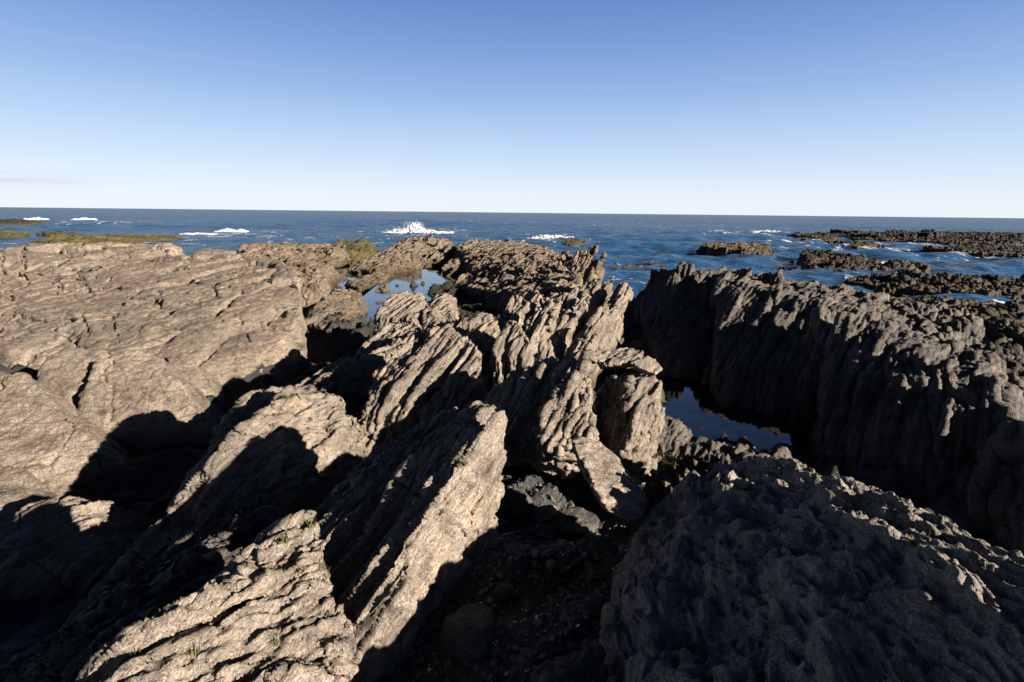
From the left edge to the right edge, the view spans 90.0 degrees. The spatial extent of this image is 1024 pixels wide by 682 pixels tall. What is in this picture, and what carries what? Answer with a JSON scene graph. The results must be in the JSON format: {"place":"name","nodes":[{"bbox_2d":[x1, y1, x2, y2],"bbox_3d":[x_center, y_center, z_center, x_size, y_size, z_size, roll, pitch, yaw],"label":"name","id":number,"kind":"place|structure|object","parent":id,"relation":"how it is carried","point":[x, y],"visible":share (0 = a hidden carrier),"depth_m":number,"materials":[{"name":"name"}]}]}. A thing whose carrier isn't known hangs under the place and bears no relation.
{"place":"outdoors","nodes":[
{"label":"outdoors","id":0,"kind":"place"},
{"bbox_2d":[378,471,642,681],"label":"gravel","id":1,"kind":"structure","parent":0,"point":[524,651],"depth_m":2.31,"materials":[{"name":"grey gravel"}]},
{"bbox_2d":[440,603,495,662],"bbox_3d":[-0.182,1.205,2.113,0.234,0.187,0.249,1,14,0],"label":"boulder","id":2,"kind":"object","parent":1,"relation":"on","point":[467,631],"visible":0.97,"depth_m":2.05,"materials":[{"name":"grey stone"}]},
{"bbox_2d":[501,530,520,536],"bbox_3d":[0.005,1.172,3.131,0.012,0.464,0.728,3,14,9],"label":"driftwood stick","id":3,"kind":"object","parent":1,"relation":"on","point":[505,534],"visible":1,"depth_m":2.91,"materials":[{"name":"brown wood"}]},
{"bbox_2d":[0,207,1023,303],"bbox_3d":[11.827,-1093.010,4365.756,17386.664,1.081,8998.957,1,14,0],"label":"sea","id":4,"kind":"structure","parent":0,"point":[670,241],"depth_m":89.27,"materials":[{"name":"liquid"}]},
{"bbox_2d":[0,230,30,237],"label":"reef","id":5,"kind":"object","parent":4,"relation":"in","point":[10,234],"visible":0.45,"depth_m":59.66},
{"bbox_2d":[0,219,47,225],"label":"reef","id":6,"kind":"object","parent":4,"relation":"in","point":[22,222],"visible":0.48,"depth_m":103.33},
{"bbox_2d":[23,217,46,219],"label":"breaking wave","id":7,"kind":"object","parent":4,"relation":"on","point":[38,218],"visible":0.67,"depth_m":143.19,"materials":[{"name":"liquid"}]},
{"bbox_2d":[36,231,81,235],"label":"reef","id":8,"kind":"object","parent":4,"relation":"in","point":[45,233],"visible":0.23,"depth_m":64.38},
{"bbox_2d":[72,218,96,219],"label":"breaking wave","id":9,"kind":"object","parent":4,"relation":"on","point":[84,219],"visible":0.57,"depth_m":149.09,"materials":[{"name":"liquid"}]},
{"bbox_2d":[31,234,183,243],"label":"reef","id":10,"kind":"object","parent":4,"relation":"in","point":[94,238],"visible":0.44,"depth_m":52.03},
{"bbox_2d":[180,232,216,234],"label":"breaking wave","id":11,"kind":"object","parent":4,"relation":"on","point":[199,233],"visible":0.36,"depth_m":70.33,"materials":[{"name":"liquid"}]},
{"bbox_2d":[215,228,248,231],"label":"breaking wave","id":12,"kind":"object","parent":4,"relation":"on","point":[232,230],"visible":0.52,"depth_m":78.84,"materials":[{"name":"liquid"}]},
{"bbox_2d":[392,221,430,230],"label":"breaking wave","id":13,"kind":"object","parent":4,"relation":"on","point":[413,226],"visible":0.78,"depth_m":91.07,"materials":[{"name":"liquid"}]},
{"bbox_2d":[387,230,452,233],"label":"breaking wave","id":14,"kind":"object","parent":4,"relation":"on","point":[425,231],"visible":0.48,"depth_m":84.12,"materials":[{"name":"liquid"}]},
{"bbox_2d":[528,234,572,238],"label":"breaking wave","id":15,"kind":"object","parent":4,"relation":"on","point":[545,236],"visible":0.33,"depth_m":69.22,"materials":[{"name":"liquid"}]},
{"bbox_2d":[556,238,587,246],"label":"reef","id":16,"kind":"object","parent":4,"relation":"in","point":[573,242],"visible":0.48,"depth_m":57.62},
{"bbox_2d":[696,241,774,255],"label":"reef island","id":17,"kind":"structure","parent":4,"relation":"in","point":[719,249],"depth_m":43.84,"materials":[{"name":"stone"}]},
{"bbox_2d":[749,230,780,231],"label":"breaking wave","id":18,"kind":"object","parent":4,"relation":"on","point":[764,231],"visible":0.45,"depth_m":106.98,"materials":[{"name":"liquid"}]},
{"bbox_2d":[800,237,840,243],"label":"reef","id":19,"kind":"object","parent":4,"relation":"in","point":[829,239],"visible":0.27,"depth_m":71.38},
{"bbox_2d":[767,239,888,249],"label":"sea foam","id":20,"kind":"object","parent":4,"relation":"on","point":[826,243],"visible":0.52,"depth_m":65.29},
{"bbox_2d":[796,249,894,271],"bbox_3d":[22.960,-5.282,35.828,5.318,1.702,14.954,7,16,25],"label":"reef","id":21,"kind":"object","parent":4,"relation":"in","point":[818,258],"visible":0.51,"depth_m":34.86},
{"bbox_2d":[832,240,884,248],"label":"reef","id":22,"kind":"object","parent":4,"relation":"in","point":[857,244],"visible":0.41,"depth_m":58.03},
{"bbox_2d":[787,229,1023,245],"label":"reef","id":23,"kind":"object","parent":4,"relation":"in","point":[961,237],"visible":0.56,"depth_m":72.52},
{"bbox_2d":[882,259,930,272],"bbox_3d":[24.806,-4.309,32.320,2.752,1.525,6.885,11,17,35],"label":"reef","id":24,"kind":"object","parent":4,"relation":"in","point":[906,264],"visible":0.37,"depth_m":32.20},
{"bbox_2d":[835,243,1016,260],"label":"sea foam","id":25,"kind":"object","parent":4,"relation":"on","point":[929,258],"visible":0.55,"depth_m":48.58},
{"bbox_2d":[843,269,1023,302],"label":"reef","id":26,"kind":"object","parent":4,"relation":"in","point":[915,282],"visible":0.57,"depth_m":24.17},
{"bbox_2d":[889,295,1023,344],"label":"reef","id":27,"kind":"object","parent":4,"relation":"in","point":[1005,320],"visible":0.34,"depth_m":16.38},
{"bbox_2d":[922,243,1023,257],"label":"reef","id":28,"kind":"object","parent":4,"relation":"in","point":[980,250],"visible":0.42,"depth_m":50.39},
{"bbox_2d":[0,260,1023,681],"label":"rocky ground","id":29,"kind":"structure","parent":0,"point":[148,484],"depth_m":4.10,"materials":[{"name":"grey stone"}]},
{"bbox_2d":[0,466,56,527],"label":"rock block","id":30,"kind":"object","parent":29,"relation":"on","point":[20,487],"visible":0.49,"depth_m":4.43,"materials":[{"name":"grey stone"}]},
{"bbox_2d":[0,371,130,496],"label":"rock block","id":31,"kind":"object","parent":29,"relation":"on","point":[52,441],"visible":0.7,"depth_m":5.11,"materials":[{"name":"grey stone"}]},
{"bbox_2d":[36,347,110,408],"bbox_3d":[-5.381,0.583,6.568,1.307,1.060,1.521,-3,15,-14],"label":"rock block","id":32,"kind":"object","parent":29,"relation":"on","point":[64,373],"visible":0.23,"depth_m":6.17,"materials":[{"name":"grey stone"}]},
{"bbox_2d":[0,495,162,604],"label":"rock ledge","id":33,"kind":"object","parent":29,"relation":"on","point":[55,549],"visible":0.69,"depth_m":3.60,"materials":[{"name":"grey stone"}]},
{"bbox_2d":[0,241,186,283],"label":"rock shelf","id":34,"kind":"object","parent":29,"relation":"on","point":[31,261],"visible":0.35,"depth_m":19.32,"materials":[{"name":"beige stone"}]},
{"bbox_2d":[0,253,206,291],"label":"rock ledge","id":35,"kind":"object","parent":29,"relation":"on","point":[11,286],"visible":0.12,"depth_m":16.51,"materials":[{"name":"beige stone"}]},
{"bbox_2d":[0,495,287,681],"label":"rock ledge","id":36,"kind":"object","parent":29,"relation":"on","point":[188,564],"visible":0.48,"depth_m":2.44,"materials":[{"name":"grey stone"}]},
{"bbox_2d":[77,350,227,455],"bbox_3d":[-4.527,0.648,6.351,1.712,1.049,1.666,-6,15,-23],"label":"rock block","id":37,"kind":"object","parent":29,"relation":"on","point":[139,402],"visible":0.8,"depth_m":5.99,"materials":[{"name":"grey stone"}]},
{"bbox_2d":[0,259,306,390],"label":"rock outcrop","id":38,"kind":"object","parent":29,"relation":"on","point":[225,323],"visible":0.84,"depth_m":8.76,"materials":[{"name":"stone"}]},
{"bbox_2d":[167,353,224,400],"bbox_3d":[-4.381,0.533,7.107,0.725,0.696,0.934,-3,15,-15],"label":"rock block","id":39,"kind":"object","parent":29,"relation":"on","point":[186,364],"visible":0.43,"depth_m":6.97,"materials":[{"name":"grey stone"}]},
{"bbox_2d":[61,385,368,625],"bbox_3d":[-2.049,1.137,3.953,1.738,1.378,2.330,1,14,0],"label":"rock slab","id":40,"kind":"object","parent":29,"relation":"on","point":[300,450],"visible":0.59,"depth_m":3.83,"materials":[{"name":"grey stone"}]},
{"bbox_2d":[281,392,294,399],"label":"grass tuft","id":41,"kind":"object","parent":40,"relation":"on","point":[288,396],"visible":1,"depth_m":4.10,"materials":[{"name":"green plant"}]},
{"bbox_2d":[73,509,358,681],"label":"rock slab","id":42,"kind":"object","parent":29,"relation":"on","point":[238,608],"visible":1,"depth_m":1.72,"materials":[{"name":"beige stone"}]},
{"bbox_2d":[124,650,142,659],"bbox_3d":[-1.156,0.936,1.567,0.078,0.044,0.092,1,14,0],"label":"grass tuft","id":43,"kind":"object","parent":42,"relation":"on","point":[139,653],"visible":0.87,"depth_m":1.54,"materials":[{"name":"plant"}]},
{"bbox_2d":[173,643,203,658],"bbox_3d":[-0.991,0.953,1.588,0.079,0.043,0.086,1,14,0],"label":"grass tuft","id":44,"kind":"object","parent":42,"relation":"on","point":[193,653],"visible":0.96,"depth_m":1.58,"materials":[{"name":"plant"}]},
{"bbox_2d":[265,629,286,646],"bbox_3d":[-0.791,0.996,1.714,0.061,0.037,0.071,6,15,21],"label":"grass tuft","id":45,"kind":"object","parent":42,"relation":"on","point":[275,644],"visible":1,"depth_m":1.72,"materials":[{"name":"plant"}]},
{"bbox_2d":[274,532,288,544],"bbox_3d":[-0.887,0.764,1.988,0.065,0.037,0.062,1,14,0],"label":"grass tuft","id":46,"kind":"object","parent":42,"relation":"on","point":[284,538],"visible":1,"depth_m":1.99,"materials":[{"name":"green plant"}]},
{"bbox_2d":[302,516,316,528],"bbox_3d":[-0.819,0.733,2.080,0.047,0.037,0.078,-11,18,-38],"label":"grass tuft","id":47,"kind":"object","parent":42,"relation":"on","point":[309,522],"visible":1,"depth_m":2.08,"materials":[{"name":"green plant"}]},
{"bbox_2d":[192,248,244,261],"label":"rock block","id":48,"kind":"object","parent":29,"relation":"on","point":[219,255],"visible":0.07,"depth_m":16.88,"materials":[{"name":"beige stone"}]},
{"bbox_2d":[237,241,352,291],"bbox_3d":[-10.727,-3.114,23.430,6.663,2.141,17.223,-3,15,-14],"label":"rock outcrop","id":49,"kind":"object","parent":29,"relation":"on","point":[303,260],"visible":0.48,"depth_m":26.75,"materials":[{"name":"brown stone"}]},
{"bbox_2d":[301,272,330,315],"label":"shore rock","id":50,"kind":"object","parent":29,"relation":"on","point":[316,287],"visible":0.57,"depth_m":13.84,"materials":[{"name":"stone"}]},
{"bbox_2d":[304,288,367,330],"bbox_3d":[-4.545,-0.537,13.793,1.392,1.242,4.801,-2,14,-9],"label":"shore rock","id":51,"kind":"object","parent":29,"relation":"on","point":[349,303],"visible":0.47,"depth_m":13.19,"materials":[{"name":"stone"}]},
{"bbox_2d":[331,267,362,290],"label":"tide pool","id":52,"kind":"structure","parent":29,"relation":"on","point":[342,281],"depth_m":22.08,"materials":[{"name":"blue liquid"}]},
{"bbox_2d":[331,238,377,265],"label":"weedy rock","id":53,"kind":"object","parent":29,"relation":"on","point":[360,248],"visible":0.3,"depth_m":31.58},
{"bbox_2d":[345,268,393,292],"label":"shore rock","id":54,"kind":"object","parent":29,"relation":"on","point":[378,277],"visible":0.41,"depth_m":19.60,"materials":[{"name":"stone"}]},
{"bbox_2d":[295,320,450,422],"bbox_3d":[-2.163,0.677,6.088,1.379,1.487,3.368,10,17,34],"label":"rock outcrop","id":55,"kind":"object","parent":29,"relation":"on","point":[348,380],"visible":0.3,"depth_m":5.94,"materials":[{"name":"grey stone"}]},
{"bbox_2d":[375,285,389,291],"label":"shore rock","id":56,"kind":"object","parent":29,"relation":"on","point":[382,288],"visible":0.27,"depth_m":17.65,"materials":[{"name":"brown stone"}]},
{"bbox_2d":[348,248,421,274],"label":"shore rock","id":57,"kind":"object","parent":29,"relation":"on","point":[398,261],"visible":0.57,"depth_m":24.14,"materials":[{"name":"stone"}]},
{"bbox_2d":[372,290,426,335],"bbox_3d":[-1.843,-0.162,9.063,1.205,1.421,1.465,1,14,0],"label":"rock block","id":58,"kind":"object","parent":29,"relation":"on","point":[403,306],"visible":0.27,"depth_m":8.68,"materials":[{"name":"brown stone"}]},
{"bbox_2d":[312,400,507,681],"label":"rock slab","id":59,"kind":"object","parent":29,"relation":"on","point":[407,522],"visible":0.69,"depth_m":2.38,"materials":[{"name":"grey stone"}]},
{"bbox_2d":[457,456,469,467],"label":"grass tuft","id":60,"kind":"object","parent":59,"relation":"on","point":[463,463],"visible":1,"depth_m":2.37,"materials":[{"name":"plant"}]},
{"bbox_2d":[358,327,488,452],"bbox_3d":[-1.003,0.572,5.253,1.686,1.416,1.321,-5,15,-20],"label":"rock slab","id":61,"kind":"object","parent":29,"relation":"on","point":[435,373],"visible":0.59,"depth_m":4.88,"materials":[{"name":"grey stone"}]},
{"bbox_2d":[363,269,496,321],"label":"tide pool","id":62,"kind":"structure","parent":29,"relation":"on","point":[372,297],"depth_m":19.06,"materials":[{"name":"blue liquid"}]},
{"bbox_2d":[423,312,443,333],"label":"rock block","id":63,"kind":"object","parent":29,"relation":"on","point":[431,321],"visible":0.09,"depth_m":7.85,"materials":[{"name":"stone"}]},
{"bbox_2d":[421,293,460,330],"bbox_3d":[-1.096,-0.114,9.073,0.923,1.450,1.265,1,14,0],"label":"rock block","id":64,"kind":"object","parent":29,"relation":"on","point":[444,306],"visible":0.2,"depth_m":8.73,"materials":[{"name":"stone"}]},
{"bbox_2d":[428,281,485,305],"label":"shore rock","id":65,"kind":"object","parent":29,"relation":"on","point":[451,288],"visible":0.22,"depth_m":16.84,"materials":[{"name":"stone"}]},
{"bbox_2d":[426,312,499,391],"bbox_3d":[-0.554,0.257,6.609,1.050,1.271,1.383,1,14,0],"label":"rock block","id":66,"kind":"object","parent":29,"relation":"on","point":[480,330],"visible":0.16,"depth_m":6.02,"materials":[{"name":"grey stone"}]},
{"bbox_2d":[457,303,500,320],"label":"shore rock","id":67,"kind":"object","parent":29,"relation":"on","point":[468,311],"visible":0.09,"depth_m":12.97,"materials":[{"name":"grey stone"}]},
{"bbox_2d":[388,234,613,313],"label":"rock ridge","id":68,"kind":"object","parent":29,"relation":"on","point":[496,274],"visible":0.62,"depth_m":18.91,"materials":[{"name":"stone"}]},
{"bbox_2d":[493,582,513,599],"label":"stone","id":69,"kind":"object","parent":29,"relation":"on","point":[503,590],"visible":1,"depth_m":2.33,"materials":[{"name":"grey stone"}]},
{"bbox_2d":[489,320,533,389],"bbox_3d":[0.017,0.377,5.706,0.538,1.230,0.937,1,14,0],"label":"rock block","id":70,"kind":"object","parent":29,"relation":"on","point":[511,348],"visible":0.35,"depth_m":5.48,"materials":[{"name":"grey stone"}]},
{"bbox_2d":[497,488,533,517],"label":"stone","id":71,"kind":"object","parent":29,"relation":"on","point":[516,502],"visible":0.81,"depth_m":3.82,"materials":[{"name":"grey stone"}]},
{"bbox_2d":[407,524,626,681],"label":"shell fragments","id":72,"kind":"object","parent":29,"relation":"on","point":[495,644],"visible":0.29,"depth_m":2.20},
{"bbox_2d":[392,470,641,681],"bbox_3d":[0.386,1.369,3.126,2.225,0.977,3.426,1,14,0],"label":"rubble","id":73,"kind":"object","parent":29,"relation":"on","point":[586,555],"visible":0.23,"depth_m":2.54,"materials":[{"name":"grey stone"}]},
{"bbox_2d":[482,349,598,478],"bbox_3d":[0.190,0.614,4.367,1.002,1.188,1.597,-4,15,-18],"label":"rock slab","id":74,"kind":"object","parent":29,"relation":"on","point":[545,404],"visible":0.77,"depth_m":3.98,"materials":[{"name":"grey stone"}]},
{"bbox_2d":[536,339,553,363],"bbox_3d":[0.300,0.311,4.991,0.258,0.677,0.358,1,14,0],"label":"rock splinter","id":75,"kind":"object","parent":74,"relation":"on","point":[545,348],"visible":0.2,"depth_m":4.87,"materials":[{"name":"grey stone"}]},
{"bbox_2d":[532,504,559,523],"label":"stone","id":76,"kind":"object","parent":29,"relation":"on","point":[543,514],"visible":0.91,"depth_m":3.75,"materials":[{"name":"grey stone"}]},
{"bbox_2d":[545,560,556,567],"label":"stone","id":77,"kind":"object","parent":29,"relation":"on","point":[550,563],"visible":0.95,"depth_m":2.56,"materials":[{"name":"brown stone"}]},
{"bbox_2d":[497,278,633,388],"bbox_3d":[0.462,0.046,8.372,2.438,1.835,4.392,7,15,23],"label":"rock outcrop","id":78,"kind":"object","parent":29,"relation":"on","point":[575,322],"visible":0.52,"depth_m":7.97,"materials":[{"name":"stone"}]},
{"bbox_2d":[547,507,599,539],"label":"stone","id":79,"kind":"object","parent":29,"relation":"on","point":[572,522],"visible":0.84,"depth_m":3.70,"materials":[{"name":"grey stone"}]},
{"bbox_2d":[530,641,620,681],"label":"rock slab","id":80,"kind":"object","parent":29,"relation":"on","point":[587,664],"visible":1,"depth_m":1.69,"materials":[{"name":"grey stone"}]},
{"bbox_2d":[583,560,602,581],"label":"stone","id":81,"kind":"object","parent":29,"relation":"on","point":[590,570],"visible":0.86,"depth_m":2.55,"materials":[{"name":"grey stone"}]},
{"bbox_2d":[572,436,646,521],"bbox_3d":[0.554,0.772,2.866,0.426,0.353,0.821,1,14,0],"label":"leaning boulder","id":82,"kind":"object","parent":29,"relation":"on","point":[616,489],"visible":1,"depth_m":2.74,"materials":[{"name":"grey stone"}]},
{"bbox_2d":[602,297,652,377],"bbox_3d":[2.530,0.403,10.708,2.071,2.082,4.168,5,15,16],"label":"rock outcrop","id":83,"kind":"object","parent":29,"relation":"on","point":[631,336],"visible":0.16,"depth_m":10.22,"materials":[{"name":"grey stone"}]},
{"bbox_2d":[594,372,664,485],"bbox_3d":[1.065,0.786,4.643,0.591,1.189,1.213,1,14,0],"label":"rock pillar","id":84,"kind":"object","parent":29,"relation":"on","point":[630,411],"visible":0.74,"depth_m":4.25,"materials":[{"name":"grey stone"}]},
{"bbox_2d":[595,347,643,369],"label":"cap stone","id":85,"kind":"object","parent":84,"relation":"on","point":[621,358],"visible":0.81,"depth_m":4.34,"materials":[{"name":"grey stone"}]},
{"bbox_2d":[631,445,649,453],"bbox_3d":[1.001,0.847,4.120,0.234,0.081,0.228,6,15,22],"label":"grass tuft","id":86,"kind":"object","parent":84,"relation":"on","point":[634,449],"visible":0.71,"depth_m":4.10,"materials":[{"name":"green plant"}]},
{"bbox_2d":[638,458,650,466],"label":"grass tuft","id":87,"kind":"object","parent":84,"relation":"on","point":[640,463],"visible":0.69,"depth_m":4.30,"materials":[{"name":"green plant"}]},
{"bbox_2d":[630,356,662,375],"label":"cap stone","id":88,"kind":"object","parent":84,"relation":"on","point":[648,365],"visible":1,"depth_m":4.19,"materials":[{"name":"grey stone"}]},
{"bbox_2d":[649,449,664,458],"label":"grass tuft","id":89,"kind":"object","parent":84,"relation":"on","point":[657,454],"visible":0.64,"depth_m":4.56,"materials":[{"name":"green plant"}]},
{"bbox_2d":[657,415,692,458],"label":"boulder","id":90,"kind":"object","parent":29,"relation":"on","point":[675,434],"visible":0.3,"depth_m":5.00,"materials":[{"name":"grey stone"}]},
{"bbox_2d":[657,439,734,470],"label":"boulder","id":91,"kind":"object","parent":29,"relation":"on","point":[700,447],"visible":0.16,"depth_m":4.94,"materials":[{"name":"grey stone"}]},
{"bbox_2d":[639,451,770,523],"bbox_3d":[1.589,1.399,3.866,1.436,1.412,0.810,5,15,17],"label":"rock ledge","id":92,"kind":"object","parent":29,"relation":"on","point":[654,490],"visible":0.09,"depth_m":3.68,"materials":[{"name":"grey stone"}]},
{"bbox_2d":[654,451,680,468],"bbox_3d":[1.155,0.855,3.689,0.283,0.087,0.205,-2,14,-10],"label":"grass tuft","id":93,"kind":"object","parent":92,"relation":"on","point":[673,463],"visible":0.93,"depth_m":3.70,"materials":[{"name":"green plant"}]},
{"bbox_2d":[662,479,672,486],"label":"stone","id":94,"kind":"object","parent":92,"relation":"on","point":[666,483],"visible":1,"depth_m":3.69,"materials":[{"name":"grey stone"}]},
{"bbox_2d":[649,375,800,457],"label":"tide pool","id":95,"kind":"structure","parent":29,"relation":"on","point":[693,406],"depth_m":6.78,"materials":[{"name":"blue liquid"}]},
{"bbox_2d":[696,443,806,467],"bbox_3d":[2.233,1.393,4.806,1.078,0.818,0.788,6,15,19],"label":"boulder","id":96,"kind":"object","parent":29,"relation":"on","point":[741,450],"visible":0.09,"depth_m":4.81,"materials":[{"name":"grey stone"}]},
{"bbox_2d":[599,455,1023,681],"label":"rock outcrop","id":97,"kind":"object","parent":29,"relation":"on","point":[769,569],"visible":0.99,"depth_m":1.71,"materials":[{"name":"grey stone"}]},
{"bbox_2d":[886,653,920,681],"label":"grass tuft","id":98,"kind":"object","parent":97,"relation":"on","point":[901,674],"visible":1,"depth_m":1.32,"materials":[{"name":"green plant"}]},
{"bbox_2d":[907,536,924,548],"bbox_3d":[1.337,0.671,1.697,0.058,0.037,0.064,-5,15,-20],"label":"grass tuft","id":99,"kind":"object","parent":97,"relation":"on","point":[913,543],"visible":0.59,"depth_m":1.71,"materials":[{"name":"green plant"}]},
{"bbox_2d":[631,261,1023,555],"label":"rock massif","id":100,"kind":"structure","parent":29,"relation":"on","point":[877,381],"depth_m":6.64,"materials":[{"name":"grey stone"}]},
{"bbox_2d":[904,300,984,347],"bbox_3d":[7.803,0.382,9.665,2.571,2.123,2.654,5,15,16],"label":"rock block","id":101,"kind":"object","parent":29,"relation":"on","point":[965,327],"visible":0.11,"depth_m":9.20,"materials":[{"name":"grey stone"}]},
{"bbox_2d":[969,342,1023,380],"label":"rock ledge","id":102,"kind":"object","parent":29,"relation":"on","point":[1010,355],"visible":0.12,"depth_m":8.32,"materials":[{"name":"grey stone"}]},
{"bbox_2d":[0,0,1023,217],"label":"sky","id":103,"kind":"structure","parent":0,"point":[871,108],"materials":[{"name":"blue"}]}
]}

